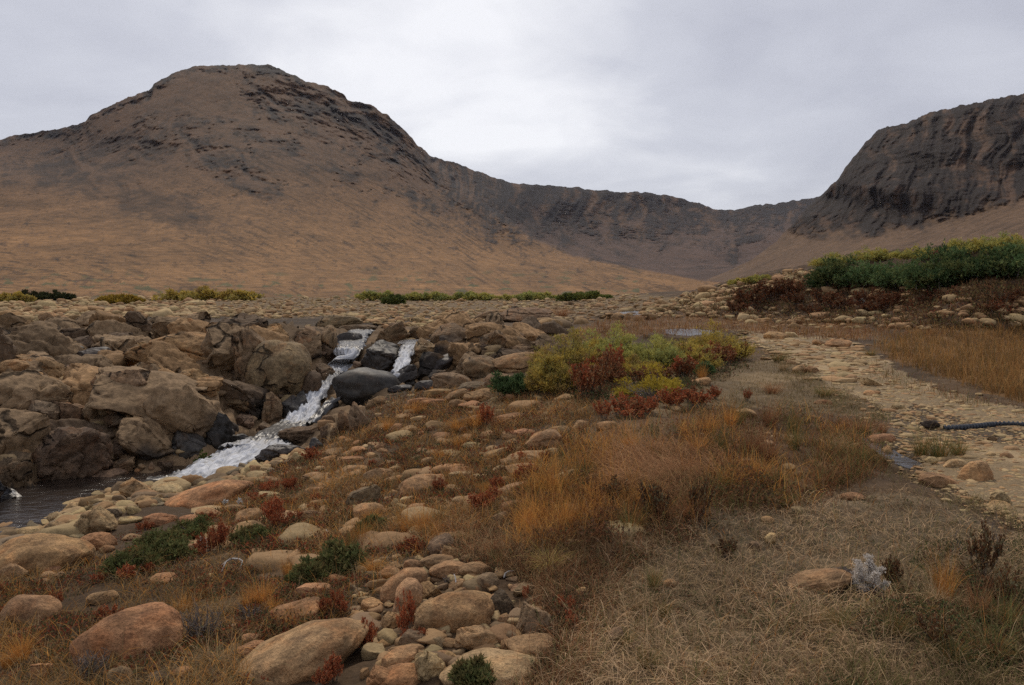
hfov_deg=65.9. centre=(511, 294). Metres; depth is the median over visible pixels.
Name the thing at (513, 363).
boulder
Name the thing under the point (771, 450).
grass tussock
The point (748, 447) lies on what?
grass tussock
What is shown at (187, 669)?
stone
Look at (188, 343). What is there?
boulder
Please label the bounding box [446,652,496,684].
juniper
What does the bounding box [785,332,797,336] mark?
stone
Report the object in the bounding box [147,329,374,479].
stream
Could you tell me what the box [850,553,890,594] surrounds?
silver shrub
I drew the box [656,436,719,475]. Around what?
grass tussock
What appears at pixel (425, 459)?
stone
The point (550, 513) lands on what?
grass tussock
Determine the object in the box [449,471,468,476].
stone
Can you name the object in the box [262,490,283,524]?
heath shrub
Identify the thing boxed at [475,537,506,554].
grass tussock
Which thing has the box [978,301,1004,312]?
heath shrub
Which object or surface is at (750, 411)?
heath stones
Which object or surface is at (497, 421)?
grass tussock
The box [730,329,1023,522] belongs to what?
path
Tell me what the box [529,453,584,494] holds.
grass tussock
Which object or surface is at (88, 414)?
stone
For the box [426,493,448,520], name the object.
grass tussock
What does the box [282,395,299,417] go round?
stone
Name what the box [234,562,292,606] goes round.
grass tussock
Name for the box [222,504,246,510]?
stone
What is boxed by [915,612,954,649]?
heath shrub
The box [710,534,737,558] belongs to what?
heath shrub
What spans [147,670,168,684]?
stone
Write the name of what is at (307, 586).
stone
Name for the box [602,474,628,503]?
heath shrub
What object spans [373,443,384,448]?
stone
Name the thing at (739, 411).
grass tussock
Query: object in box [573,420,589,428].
stone
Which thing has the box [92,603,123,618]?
heath shrub
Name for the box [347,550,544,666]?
pile pebbles
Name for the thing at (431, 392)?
stone
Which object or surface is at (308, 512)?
stone
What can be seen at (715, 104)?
sky
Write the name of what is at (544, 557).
grass tussock
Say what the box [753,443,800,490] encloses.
grass tussock
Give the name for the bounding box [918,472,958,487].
stone
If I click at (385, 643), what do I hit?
stone
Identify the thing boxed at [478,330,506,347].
boulder
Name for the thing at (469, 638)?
stone
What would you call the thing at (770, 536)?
stone
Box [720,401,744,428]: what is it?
grass tussock
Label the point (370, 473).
stone
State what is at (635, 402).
heath shrub
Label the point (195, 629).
dead shrub
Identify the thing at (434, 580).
stone
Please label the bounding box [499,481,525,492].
stone
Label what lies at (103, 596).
stone
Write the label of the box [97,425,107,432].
stone
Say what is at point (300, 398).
stone
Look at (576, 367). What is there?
heath shrub
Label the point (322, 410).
waterfall
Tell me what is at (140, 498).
stone
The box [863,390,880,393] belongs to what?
stone
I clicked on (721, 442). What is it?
grass tussock
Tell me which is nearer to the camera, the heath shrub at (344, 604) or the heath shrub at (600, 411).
the heath shrub at (344, 604)
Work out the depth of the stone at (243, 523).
7.87 m
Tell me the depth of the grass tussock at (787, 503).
6.15 m
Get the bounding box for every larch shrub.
[524,343,576,394]
[526,326,604,375]
[568,320,654,361]
[609,333,691,367]
[611,361,683,399]
[616,352,665,374]
[672,338,726,369]
[681,318,758,359]
[727,277,746,284]
[741,274,771,283]
[807,252,858,267]
[847,245,893,261]
[887,243,939,259]
[942,235,991,253]
[980,230,1023,251]
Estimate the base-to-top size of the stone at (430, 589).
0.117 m
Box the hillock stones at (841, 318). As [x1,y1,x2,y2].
[722,312,944,329]
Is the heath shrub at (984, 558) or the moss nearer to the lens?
the heath shrub at (984, 558)
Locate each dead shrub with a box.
[70,646,109,684]
[180,596,225,643]
[235,599,269,620]
[442,574,453,582]
[627,386,683,402]
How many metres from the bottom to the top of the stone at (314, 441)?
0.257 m
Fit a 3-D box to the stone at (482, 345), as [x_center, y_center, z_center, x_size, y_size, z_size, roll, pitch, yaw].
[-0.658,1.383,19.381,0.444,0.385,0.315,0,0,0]
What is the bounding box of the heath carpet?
[0,262,1023,684]
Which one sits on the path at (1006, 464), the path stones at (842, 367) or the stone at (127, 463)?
the path stones at (842, 367)
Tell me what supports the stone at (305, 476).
on the ground at (354, 663)
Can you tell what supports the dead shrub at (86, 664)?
on the ground at (354, 663)
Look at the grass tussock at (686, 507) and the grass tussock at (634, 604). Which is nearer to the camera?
the grass tussock at (634, 604)
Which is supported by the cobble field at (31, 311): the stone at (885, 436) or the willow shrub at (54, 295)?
the willow shrub at (54, 295)
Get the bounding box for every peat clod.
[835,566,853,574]
[920,420,940,429]
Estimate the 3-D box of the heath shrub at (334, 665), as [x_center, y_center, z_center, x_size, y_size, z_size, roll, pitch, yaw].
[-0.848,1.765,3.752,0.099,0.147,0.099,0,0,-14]
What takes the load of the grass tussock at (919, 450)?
on the ground at (354, 663)
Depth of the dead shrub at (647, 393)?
12.00 m
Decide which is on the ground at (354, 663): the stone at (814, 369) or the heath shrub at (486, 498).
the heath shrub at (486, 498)
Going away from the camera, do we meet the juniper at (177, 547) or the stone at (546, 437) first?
the juniper at (177, 547)
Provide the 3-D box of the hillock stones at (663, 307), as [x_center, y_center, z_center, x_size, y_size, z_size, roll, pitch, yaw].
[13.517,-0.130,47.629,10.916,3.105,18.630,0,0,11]
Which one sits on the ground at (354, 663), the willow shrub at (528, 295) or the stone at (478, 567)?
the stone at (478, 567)
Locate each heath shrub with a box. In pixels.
[0,581,11,594]
[49,586,63,601]
[89,572,107,583]
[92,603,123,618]
[115,561,136,579]
[135,519,154,530]
[139,562,155,574]
[191,543,206,556]
[191,545,204,557]
[195,526,220,553]
[197,510,217,521]
[210,519,229,548]
[245,492,264,499]
[259,482,266,490]
[260,478,281,490]
[260,497,271,515]
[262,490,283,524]
[269,508,290,528]
[280,477,296,488]
[282,475,297,489]
[288,509,303,522]
[297,446,321,460]
[310,492,320,499]
[311,667,332,684]
[316,596,331,615]
[324,651,343,681]
[326,589,344,610]
[334,599,347,613]
[353,617,365,652]
[362,619,376,644]
[392,543,406,553]
[395,587,415,629]
[395,608,409,633]
[400,535,424,554]
[417,625,427,634]
[431,476,443,491]
[434,479,447,488]
[467,490,494,512]
[473,492,495,507]
[476,402,493,426]
[487,485,502,501]
[488,474,504,487]
[511,450,527,461]
[512,470,522,479]
[516,461,535,476]
[522,585,528,601]
[525,467,541,477]
[538,449,552,460]
[555,593,576,615]
[565,609,577,627]
[567,359,585,389]
[568,365,600,396]
[570,358,598,394]
[586,354,604,365]
[588,358,611,392]
[592,400,611,418]
[596,346,620,382]
[602,343,624,363]
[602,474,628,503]
[604,362,627,384]
[604,392,634,414]
[614,404,643,418]
[617,395,642,414]
[622,392,659,414]
[628,364,657,381]
[633,479,671,522]
[650,364,673,378]
[654,385,686,407]
[671,354,698,375]
[672,355,699,376]
[680,385,704,402]
[685,344,720,363]
[685,389,714,406]
[688,478,716,516]
[700,340,730,361]
[706,385,721,398]
[709,343,737,364]
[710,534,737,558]
[726,300,751,314]
[732,286,768,307]
[732,339,750,359]
[743,388,752,400]
[750,277,782,301]
[775,276,803,295]
[780,290,804,305]
[799,303,823,313]
[810,288,841,305]
[825,293,852,310]
[850,287,884,306]
[860,299,888,311]
[875,291,906,308]
[880,553,903,585]
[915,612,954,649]
[966,520,1005,579]
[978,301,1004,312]
[982,562,1022,605]
[983,292,1021,303]
[1007,289,1023,297]
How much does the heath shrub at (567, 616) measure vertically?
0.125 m
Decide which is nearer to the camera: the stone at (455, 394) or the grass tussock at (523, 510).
the grass tussock at (523, 510)
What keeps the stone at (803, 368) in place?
on the ground at (354, 663)
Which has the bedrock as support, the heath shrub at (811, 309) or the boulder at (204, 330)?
the boulder at (204, 330)
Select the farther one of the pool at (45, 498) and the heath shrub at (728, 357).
the heath shrub at (728, 357)
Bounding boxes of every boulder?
[0,533,95,576]
[15,353,67,377]
[31,426,113,479]
[74,332,132,348]
[76,347,111,355]
[90,369,150,390]
[122,332,206,363]
[134,362,172,370]
[164,479,253,508]
[171,430,206,458]
[179,368,208,379]
[201,322,216,332]
[225,394,261,411]
[231,326,265,381]
[244,340,311,396]
[254,444,306,461]
[265,323,288,335]
[277,426,319,443]
[295,326,316,343]
[315,315,362,327]
[320,325,336,348]
[332,367,400,405]
[337,332,362,342]
[338,324,376,330]
[360,340,399,370]
[376,321,409,341]
[411,315,425,322]
[414,338,434,361]
[430,323,465,343]
[431,372,470,388]
[434,353,452,369]
[462,355,501,378]
[475,310,499,318]
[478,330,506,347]
[492,351,539,372]
[500,307,552,321]
[509,341,534,351]
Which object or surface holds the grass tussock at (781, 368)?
on the ground at (354, 663)
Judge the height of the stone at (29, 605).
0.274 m
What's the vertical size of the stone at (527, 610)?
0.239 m
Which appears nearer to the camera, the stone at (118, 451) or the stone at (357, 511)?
the stone at (357, 511)
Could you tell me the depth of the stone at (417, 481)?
8.29 m
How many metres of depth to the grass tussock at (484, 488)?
7.52 m
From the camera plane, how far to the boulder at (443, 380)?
16.40 m
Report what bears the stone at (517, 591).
on the ground at (354, 663)
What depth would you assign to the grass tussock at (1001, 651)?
3.65 m
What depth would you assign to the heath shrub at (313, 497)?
9.24 m
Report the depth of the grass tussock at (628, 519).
5.33 m
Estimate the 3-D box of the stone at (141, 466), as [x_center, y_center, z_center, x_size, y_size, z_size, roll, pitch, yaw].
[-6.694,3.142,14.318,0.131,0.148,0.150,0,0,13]
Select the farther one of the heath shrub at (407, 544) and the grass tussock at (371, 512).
the grass tussock at (371, 512)
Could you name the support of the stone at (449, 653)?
on the ground at (354, 663)
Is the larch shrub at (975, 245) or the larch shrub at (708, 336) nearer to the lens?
the larch shrub at (708, 336)
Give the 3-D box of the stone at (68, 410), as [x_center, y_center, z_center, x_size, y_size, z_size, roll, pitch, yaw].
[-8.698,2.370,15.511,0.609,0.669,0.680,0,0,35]
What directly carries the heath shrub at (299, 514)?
on the ground at (354, 663)
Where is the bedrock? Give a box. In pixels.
[0,310,583,460]
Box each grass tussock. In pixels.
[0,619,49,661]
[0,637,32,668]
[1,581,31,594]
[42,642,61,658]
[57,657,91,684]
[162,589,201,611]
[179,632,243,682]
[181,660,217,684]
[208,587,241,618]
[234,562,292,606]
[237,583,261,610]
[260,589,287,607]
[270,603,317,625]
[277,556,296,575]
[339,518,370,546]
[343,506,385,542]
[354,555,391,574]
[360,499,390,520]
[376,414,396,429]
[394,498,415,532]
[397,486,439,531]
[400,398,431,411]
[425,510,445,535]
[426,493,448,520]
[430,440,454,458]
[443,413,470,433]
[449,428,464,449]
[452,523,475,544]
[455,405,486,426]
[473,479,491,490]
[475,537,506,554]
[476,482,490,493]
[485,543,510,563]
[486,407,510,426]
[494,473,550,523]
[498,522,525,544]
[507,483,542,530]
[509,541,573,571]
[517,489,536,505]
[518,499,550,527]
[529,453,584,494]
[535,496,564,527]
[544,481,574,509]
[547,302,571,316]
[547,448,612,483]
[548,480,589,527]
[555,496,576,523]
[577,438,642,474]
[592,642,672,672]
[607,492,660,526]
[608,573,663,616]
[611,622,646,646]
[616,418,654,450]
[622,477,672,510]
[633,484,690,522]
[636,561,668,591]
[649,474,719,525]
[651,589,677,618]
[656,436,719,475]
[664,413,696,439]
[680,422,712,458]
[692,462,737,491]
[693,447,754,492]
[695,363,708,377]
[695,408,725,434]
[700,419,733,452]
[716,396,753,423]
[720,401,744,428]
[725,448,781,483]
[729,406,778,456]
[749,412,801,462]
[751,398,782,427]
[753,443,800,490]
[754,377,790,393]
[765,356,790,370]
[766,482,801,507]
[767,350,793,361]
[781,413,812,449]
[782,405,812,431]
[790,590,844,630]
[799,597,870,630]
[806,383,844,396]
[816,428,872,449]
[821,410,855,431]
[840,417,881,431]
[842,429,888,464]
[860,593,923,636]
[862,345,882,355]
[868,415,892,432]
[897,604,999,666]
[901,566,964,610]
[904,422,941,456]
[913,527,976,602]
[914,425,984,460]
[941,598,1023,665]
[944,425,974,454]
[944,551,1010,622]
[973,576,1023,630]
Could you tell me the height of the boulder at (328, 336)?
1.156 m
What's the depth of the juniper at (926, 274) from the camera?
34.83 m
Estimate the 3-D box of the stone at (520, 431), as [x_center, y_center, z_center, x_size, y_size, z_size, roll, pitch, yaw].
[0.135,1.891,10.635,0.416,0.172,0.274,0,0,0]
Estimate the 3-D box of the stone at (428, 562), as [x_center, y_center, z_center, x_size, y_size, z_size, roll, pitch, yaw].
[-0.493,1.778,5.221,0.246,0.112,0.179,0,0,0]
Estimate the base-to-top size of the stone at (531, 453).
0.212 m
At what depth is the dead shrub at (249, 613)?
4.74 m
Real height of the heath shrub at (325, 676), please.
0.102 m
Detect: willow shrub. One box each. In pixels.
[0,290,36,302]
[11,289,49,296]
[35,289,76,300]
[93,293,145,303]
[151,285,264,300]
[354,290,393,300]
[380,293,406,303]
[401,290,449,300]
[445,290,502,300]
[503,290,556,300]
[554,290,613,301]
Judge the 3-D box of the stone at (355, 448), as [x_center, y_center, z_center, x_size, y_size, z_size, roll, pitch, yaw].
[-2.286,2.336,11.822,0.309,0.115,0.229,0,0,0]
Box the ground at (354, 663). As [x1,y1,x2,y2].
[0,239,1023,684]
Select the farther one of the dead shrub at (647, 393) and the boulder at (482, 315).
the boulder at (482, 315)
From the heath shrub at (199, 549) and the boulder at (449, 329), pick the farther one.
the boulder at (449, 329)
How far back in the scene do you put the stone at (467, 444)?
10.47 m
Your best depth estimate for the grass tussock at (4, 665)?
4.34 m
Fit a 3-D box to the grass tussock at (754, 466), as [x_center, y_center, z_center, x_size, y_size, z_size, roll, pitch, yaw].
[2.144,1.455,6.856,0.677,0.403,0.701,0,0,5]
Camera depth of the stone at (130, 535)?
8.55 m
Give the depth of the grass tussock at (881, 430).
10.03 m
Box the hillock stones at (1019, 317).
[961,296,1023,326]
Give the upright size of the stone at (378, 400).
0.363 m
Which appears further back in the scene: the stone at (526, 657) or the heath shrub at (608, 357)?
the heath shrub at (608, 357)
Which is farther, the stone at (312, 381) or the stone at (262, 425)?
the stone at (312, 381)
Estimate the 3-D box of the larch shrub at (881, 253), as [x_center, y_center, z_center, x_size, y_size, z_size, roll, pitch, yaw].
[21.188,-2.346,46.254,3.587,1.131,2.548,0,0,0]
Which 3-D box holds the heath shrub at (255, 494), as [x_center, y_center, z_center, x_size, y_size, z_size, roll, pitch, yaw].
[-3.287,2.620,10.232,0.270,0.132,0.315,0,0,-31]
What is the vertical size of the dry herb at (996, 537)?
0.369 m
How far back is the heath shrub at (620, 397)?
10.88 m
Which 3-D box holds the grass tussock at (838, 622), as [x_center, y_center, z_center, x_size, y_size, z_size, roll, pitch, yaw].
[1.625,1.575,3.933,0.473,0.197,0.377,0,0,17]
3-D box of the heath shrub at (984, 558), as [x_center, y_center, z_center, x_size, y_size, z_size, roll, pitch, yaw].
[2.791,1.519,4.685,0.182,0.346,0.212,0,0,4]
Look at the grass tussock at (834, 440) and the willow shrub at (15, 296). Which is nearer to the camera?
the grass tussock at (834, 440)
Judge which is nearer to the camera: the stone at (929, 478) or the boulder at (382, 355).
the stone at (929, 478)
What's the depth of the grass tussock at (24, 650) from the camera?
4.43 m
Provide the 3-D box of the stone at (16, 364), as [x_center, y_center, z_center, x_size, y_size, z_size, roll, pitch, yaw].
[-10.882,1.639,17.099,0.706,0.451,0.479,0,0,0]
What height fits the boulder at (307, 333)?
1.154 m
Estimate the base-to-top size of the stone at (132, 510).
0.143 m
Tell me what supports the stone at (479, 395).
on the ground at (354, 663)
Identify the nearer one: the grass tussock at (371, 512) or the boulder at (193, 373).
the grass tussock at (371, 512)
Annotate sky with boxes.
[0,0,1023,209]
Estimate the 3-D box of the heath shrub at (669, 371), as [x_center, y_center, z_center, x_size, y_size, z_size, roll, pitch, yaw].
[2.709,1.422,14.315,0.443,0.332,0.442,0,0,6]
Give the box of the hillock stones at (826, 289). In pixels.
[726,284,973,322]
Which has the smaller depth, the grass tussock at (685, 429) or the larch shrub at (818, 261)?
the grass tussock at (685, 429)
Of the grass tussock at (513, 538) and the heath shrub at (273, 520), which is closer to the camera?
the grass tussock at (513, 538)
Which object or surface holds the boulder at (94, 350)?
on the bedrock
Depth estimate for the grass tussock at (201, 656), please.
4.05 m
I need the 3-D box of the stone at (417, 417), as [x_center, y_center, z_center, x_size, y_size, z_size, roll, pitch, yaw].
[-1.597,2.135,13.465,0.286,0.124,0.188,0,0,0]
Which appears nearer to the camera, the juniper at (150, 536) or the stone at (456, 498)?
the stone at (456, 498)
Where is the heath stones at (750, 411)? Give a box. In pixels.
[519,405,834,539]
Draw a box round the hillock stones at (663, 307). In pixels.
[641,268,814,319]
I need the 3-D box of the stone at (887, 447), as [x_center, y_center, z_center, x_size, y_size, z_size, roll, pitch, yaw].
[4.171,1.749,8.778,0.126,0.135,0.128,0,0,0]
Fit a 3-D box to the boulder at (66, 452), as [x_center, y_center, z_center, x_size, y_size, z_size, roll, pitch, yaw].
[-7.815,2.950,14.009,1.351,1.304,1.084,0,0,0]
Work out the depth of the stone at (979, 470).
7.33 m
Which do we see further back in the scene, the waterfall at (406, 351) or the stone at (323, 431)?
the waterfall at (406, 351)
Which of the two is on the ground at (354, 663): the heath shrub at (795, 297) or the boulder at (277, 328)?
the heath shrub at (795, 297)
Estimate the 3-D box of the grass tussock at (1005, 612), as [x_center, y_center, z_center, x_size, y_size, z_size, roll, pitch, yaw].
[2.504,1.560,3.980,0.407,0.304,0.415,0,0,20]
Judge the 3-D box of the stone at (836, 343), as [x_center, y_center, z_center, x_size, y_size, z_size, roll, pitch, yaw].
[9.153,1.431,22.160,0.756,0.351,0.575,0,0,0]
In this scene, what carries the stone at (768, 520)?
on the ground at (354, 663)
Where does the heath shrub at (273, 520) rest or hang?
on the ground at (354, 663)
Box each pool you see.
[0,466,185,532]
[397,339,430,343]
[620,311,640,314]
[663,329,719,335]
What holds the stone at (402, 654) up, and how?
on the ground at (354, 663)
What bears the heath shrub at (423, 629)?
on the ground at (354, 663)
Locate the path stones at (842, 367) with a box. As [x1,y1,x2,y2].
[735,330,887,382]
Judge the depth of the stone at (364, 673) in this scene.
3.70 m
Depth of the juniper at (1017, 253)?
33.07 m
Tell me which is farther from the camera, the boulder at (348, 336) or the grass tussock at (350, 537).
the boulder at (348, 336)
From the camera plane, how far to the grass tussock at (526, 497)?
6.37 m
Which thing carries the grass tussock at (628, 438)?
on the ground at (354, 663)
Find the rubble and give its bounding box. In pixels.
[0,325,500,463]
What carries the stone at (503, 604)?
on the ground at (354, 663)
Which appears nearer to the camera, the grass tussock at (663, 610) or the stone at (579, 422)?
the grass tussock at (663, 610)
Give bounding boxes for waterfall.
[0,481,21,498]
[307,396,342,422]
[390,342,415,377]
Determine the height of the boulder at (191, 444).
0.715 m
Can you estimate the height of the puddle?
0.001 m
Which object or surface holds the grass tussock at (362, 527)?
on the ground at (354, 663)
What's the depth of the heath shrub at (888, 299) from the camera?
36.26 m
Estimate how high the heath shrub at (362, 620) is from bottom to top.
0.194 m
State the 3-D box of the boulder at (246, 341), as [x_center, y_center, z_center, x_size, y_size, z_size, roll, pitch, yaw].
[-6.429,1.593,19.296,0.886,1.665,1.706,0,0,20]
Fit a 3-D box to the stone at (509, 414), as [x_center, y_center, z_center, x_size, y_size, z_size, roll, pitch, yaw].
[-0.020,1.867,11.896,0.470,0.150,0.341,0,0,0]
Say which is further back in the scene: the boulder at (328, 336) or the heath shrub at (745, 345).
the boulder at (328, 336)
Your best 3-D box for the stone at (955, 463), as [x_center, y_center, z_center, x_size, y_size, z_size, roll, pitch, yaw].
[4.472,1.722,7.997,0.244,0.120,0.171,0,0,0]
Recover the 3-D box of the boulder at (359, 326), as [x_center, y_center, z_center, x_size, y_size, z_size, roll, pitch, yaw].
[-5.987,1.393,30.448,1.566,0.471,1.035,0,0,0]
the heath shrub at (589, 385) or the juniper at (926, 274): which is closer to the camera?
the heath shrub at (589, 385)
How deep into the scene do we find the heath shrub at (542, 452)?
8.46 m
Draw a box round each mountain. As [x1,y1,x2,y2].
[0,64,817,297]
[707,93,1023,280]
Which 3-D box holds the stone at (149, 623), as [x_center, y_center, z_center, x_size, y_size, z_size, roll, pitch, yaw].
[-2.098,1.929,4.344,0.569,0.398,0.405,0,0,0]
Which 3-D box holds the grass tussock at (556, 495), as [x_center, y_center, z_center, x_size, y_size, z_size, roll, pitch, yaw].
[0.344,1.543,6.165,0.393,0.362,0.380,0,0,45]
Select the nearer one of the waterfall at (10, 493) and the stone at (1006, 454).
the stone at (1006, 454)
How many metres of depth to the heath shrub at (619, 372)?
13.68 m
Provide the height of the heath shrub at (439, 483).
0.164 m
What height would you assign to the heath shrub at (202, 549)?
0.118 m
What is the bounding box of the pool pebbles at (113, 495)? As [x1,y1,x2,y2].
[0,448,306,545]
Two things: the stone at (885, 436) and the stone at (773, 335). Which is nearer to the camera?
the stone at (885, 436)
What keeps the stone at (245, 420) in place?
on the ground at (354, 663)
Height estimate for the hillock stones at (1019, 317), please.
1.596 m
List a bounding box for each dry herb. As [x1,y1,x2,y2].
[951,529,962,557]
[987,501,1001,550]
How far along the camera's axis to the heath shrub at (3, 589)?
6.21 m
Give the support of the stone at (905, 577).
on the ground at (354, 663)
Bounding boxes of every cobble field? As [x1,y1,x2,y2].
[0,293,663,327]
[526,297,661,327]
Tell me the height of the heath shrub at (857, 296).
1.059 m
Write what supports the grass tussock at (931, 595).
on the ground at (354, 663)
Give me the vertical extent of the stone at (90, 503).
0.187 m
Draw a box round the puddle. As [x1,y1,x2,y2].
[855,434,923,469]
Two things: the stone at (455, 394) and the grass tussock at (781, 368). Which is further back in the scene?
the grass tussock at (781, 368)
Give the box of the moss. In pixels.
[193,449,211,461]
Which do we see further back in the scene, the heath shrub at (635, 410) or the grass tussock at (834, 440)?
the heath shrub at (635, 410)
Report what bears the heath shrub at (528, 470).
on the ground at (354, 663)
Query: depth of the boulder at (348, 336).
26.43 m
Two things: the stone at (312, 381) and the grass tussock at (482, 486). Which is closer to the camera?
the grass tussock at (482, 486)
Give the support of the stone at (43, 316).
on the ground at (354, 663)
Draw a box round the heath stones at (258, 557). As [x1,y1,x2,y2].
[191,388,589,572]
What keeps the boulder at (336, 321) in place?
on the ground at (354, 663)
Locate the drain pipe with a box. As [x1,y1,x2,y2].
[943,421,1023,429]
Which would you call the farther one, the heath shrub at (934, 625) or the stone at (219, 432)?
the stone at (219, 432)
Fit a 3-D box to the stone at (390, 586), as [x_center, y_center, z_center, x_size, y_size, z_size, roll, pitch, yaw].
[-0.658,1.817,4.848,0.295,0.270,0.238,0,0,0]
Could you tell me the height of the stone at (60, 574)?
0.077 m
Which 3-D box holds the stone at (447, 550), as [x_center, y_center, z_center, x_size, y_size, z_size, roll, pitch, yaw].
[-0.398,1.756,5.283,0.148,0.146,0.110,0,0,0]
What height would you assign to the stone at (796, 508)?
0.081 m
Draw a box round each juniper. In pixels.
[96,542,171,579]
[124,525,187,548]
[146,534,197,563]
[162,513,223,539]
[228,520,281,548]
[283,553,330,587]
[314,534,369,576]
[355,513,389,532]
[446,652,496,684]
[486,370,527,395]
[690,360,715,375]
[798,252,868,288]
[827,258,907,286]
[867,257,932,287]
[895,238,977,289]
[935,245,1023,278]
[979,236,1023,277]
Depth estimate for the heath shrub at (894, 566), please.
4.52 m
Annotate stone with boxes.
[0,359,29,373]
[0,451,32,485]
[0,563,27,580]
[0,594,61,625]
[9,326,18,331]
[16,525,44,533]
[28,399,59,419]
[28,663,54,679]
[38,312,56,320]
[40,571,55,578]
[44,521,64,527]
[45,566,61,571]
[46,511,61,521]
[51,400,84,419]
[53,571,69,577]
[64,502,77,508]
[69,534,84,538]
[69,602,182,671]
[73,506,117,534]
[80,532,117,550]
[82,402,99,421]
[85,498,109,507]
[85,590,118,604]
[91,468,128,476]
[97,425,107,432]
[99,545,114,552]
[104,412,124,427]
[105,411,125,415]
[106,508,118,516]
[106,666,132,684]
[111,456,135,470]
[112,442,127,459]
[117,507,125,513]
[118,516,142,523]
[119,477,150,496]
[122,533,140,540]
[126,506,140,513]
[134,496,154,501]
[138,463,145,470]
[142,513,178,526]
[145,572,177,584]
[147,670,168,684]
[148,461,154,469]
[151,497,162,502]
[153,482,183,493]
[157,460,173,469]
[171,666,190,677]
[179,514,196,521]
[195,507,221,517]
[204,412,234,449]
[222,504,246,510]
[229,434,248,441]
[233,520,264,533]
[235,508,262,522]
[235,617,368,684]
[236,414,253,428]
[238,640,263,656]
[241,633,262,643]
[255,491,283,500]
[256,421,270,431]
[261,392,282,423]
[265,596,319,624]
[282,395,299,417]
[292,582,330,599]
[294,390,307,405]
[297,510,321,518]
[300,472,320,481]
[301,370,321,393]
[304,487,324,493]
[309,437,322,450]
[316,363,334,380]
[320,425,327,442]
[321,343,334,359]
[326,423,337,441]
[326,574,343,581]
[327,397,338,409]
[337,410,348,432]
[341,456,364,463]
[344,466,359,471]
[345,484,380,506]
[348,402,368,435]
[350,446,366,453]
[353,502,387,519]
[360,667,368,678]
[361,597,382,611]
[363,468,393,481]
[365,452,376,457]
[366,396,385,409]
[366,664,388,684]
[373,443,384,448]
[375,566,399,579]
[377,448,387,452]
[377,639,391,646]
[380,567,427,602]
[380,610,400,628]
[380,663,420,684]
[381,645,418,667]
[387,385,411,392]
[390,423,402,431]
[391,498,399,506]
[392,577,422,612]
[395,503,406,511]
[397,364,418,382]
[398,629,426,646]
[399,475,433,496]
[399,496,412,502]
[403,559,420,568]
[405,380,415,385]
[405,398,431,407]
[410,416,425,421]
[412,474,444,482]
[413,590,494,632]
[414,380,433,390]
[414,651,445,680]
[419,554,453,568]
[421,457,432,463]
[421,581,441,598]
[423,389,449,397]
[427,533,458,554]
[429,560,465,578]
[430,399,445,405]
[431,577,440,582]
[433,636,444,647]
[439,648,533,684]
[442,545,462,558]
[445,388,468,401]
[445,650,455,656]
[448,399,466,407]
[448,578,464,590]
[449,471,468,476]
[449,495,469,507]
[452,496,463,502]
[453,625,497,650]
[458,381,485,390]
[459,561,491,575]
[461,586,478,590]
[462,442,480,449]
[463,390,492,401]
[477,572,498,590]
[480,343,488,349]
[483,447,513,457]
[484,373,511,387]
[490,589,514,614]
[492,511,507,522]
[495,412,522,420]
[497,614,508,622]
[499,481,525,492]
[500,639,507,649]
[502,431,516,439]
[503,450,542,465]
[505,633,553,655]
[510,582,526,590]
[511,428,535,436]
[513,583,533,596]
[514,654,538,669]
[516,601,555,633]
[524,431,540,444]
[526,428,562,449]
[556,426,569,435]
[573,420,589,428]
[576,587,590,597]
[596,421,616,430]
[608,627,623,644]
[662,578,676,586]
[689,377,711,385]
[747,541,760,549]
[760,516,773,522]
[763,331,788,339]
[764,533,775,544]
[784,668,807,680]
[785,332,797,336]
[787,568,852,592]
[791,506,805,513]
[792,364,806,372]
[807,366,819,372]
[812,339,824,344]
[814,400,831,404]
[824,339,851,347]
[840,492,866,500]
[857,377,883,385]
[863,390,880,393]
[868,433,895,441]
[881,445,892,451]
[888,573,916,593]
[891,404,905,408]
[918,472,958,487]
[924,456,938,463]
[941,457,951,461]
[943,459,967,467]
[957,460,993,480]
[987,436,996,440]
[987,500,1012,512]
[989,492,1011,503]
[999,452,1013,457]
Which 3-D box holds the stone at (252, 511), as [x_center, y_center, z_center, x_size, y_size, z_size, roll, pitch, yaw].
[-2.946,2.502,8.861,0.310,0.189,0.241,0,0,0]
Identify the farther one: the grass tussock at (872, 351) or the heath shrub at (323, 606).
the grass tussock at (872, 351)
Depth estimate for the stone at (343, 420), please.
14.07 m
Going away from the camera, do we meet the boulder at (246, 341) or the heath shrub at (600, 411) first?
the heath shrub at (600, 411)
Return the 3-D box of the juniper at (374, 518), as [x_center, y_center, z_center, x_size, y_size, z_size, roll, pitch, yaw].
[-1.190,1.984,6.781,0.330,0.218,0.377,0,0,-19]
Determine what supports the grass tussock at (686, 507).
on the ground at (354, 663)
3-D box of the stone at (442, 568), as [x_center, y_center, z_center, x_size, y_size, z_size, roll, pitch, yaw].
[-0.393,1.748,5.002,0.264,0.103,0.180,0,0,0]
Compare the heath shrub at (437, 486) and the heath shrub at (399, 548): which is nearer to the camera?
the heath shrub at (399, 548)
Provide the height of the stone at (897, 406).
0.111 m
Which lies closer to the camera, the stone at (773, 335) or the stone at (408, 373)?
the stone at (408, 373)
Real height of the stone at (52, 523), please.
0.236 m
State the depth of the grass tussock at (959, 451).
8.61 m
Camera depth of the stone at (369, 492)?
8.18 m
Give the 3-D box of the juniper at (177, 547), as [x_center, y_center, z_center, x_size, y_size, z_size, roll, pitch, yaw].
[-3.056,2.277,7.071,0.475,0.253,0.480,0,0,0]
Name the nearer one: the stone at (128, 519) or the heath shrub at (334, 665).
the heath shrub at (334, 665)
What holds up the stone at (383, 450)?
on the ground at (354, 663)
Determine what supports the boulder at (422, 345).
on the bedrock
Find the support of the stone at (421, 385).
on the ground at (354, 663)
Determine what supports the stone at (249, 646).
on the ground at (354, 663)

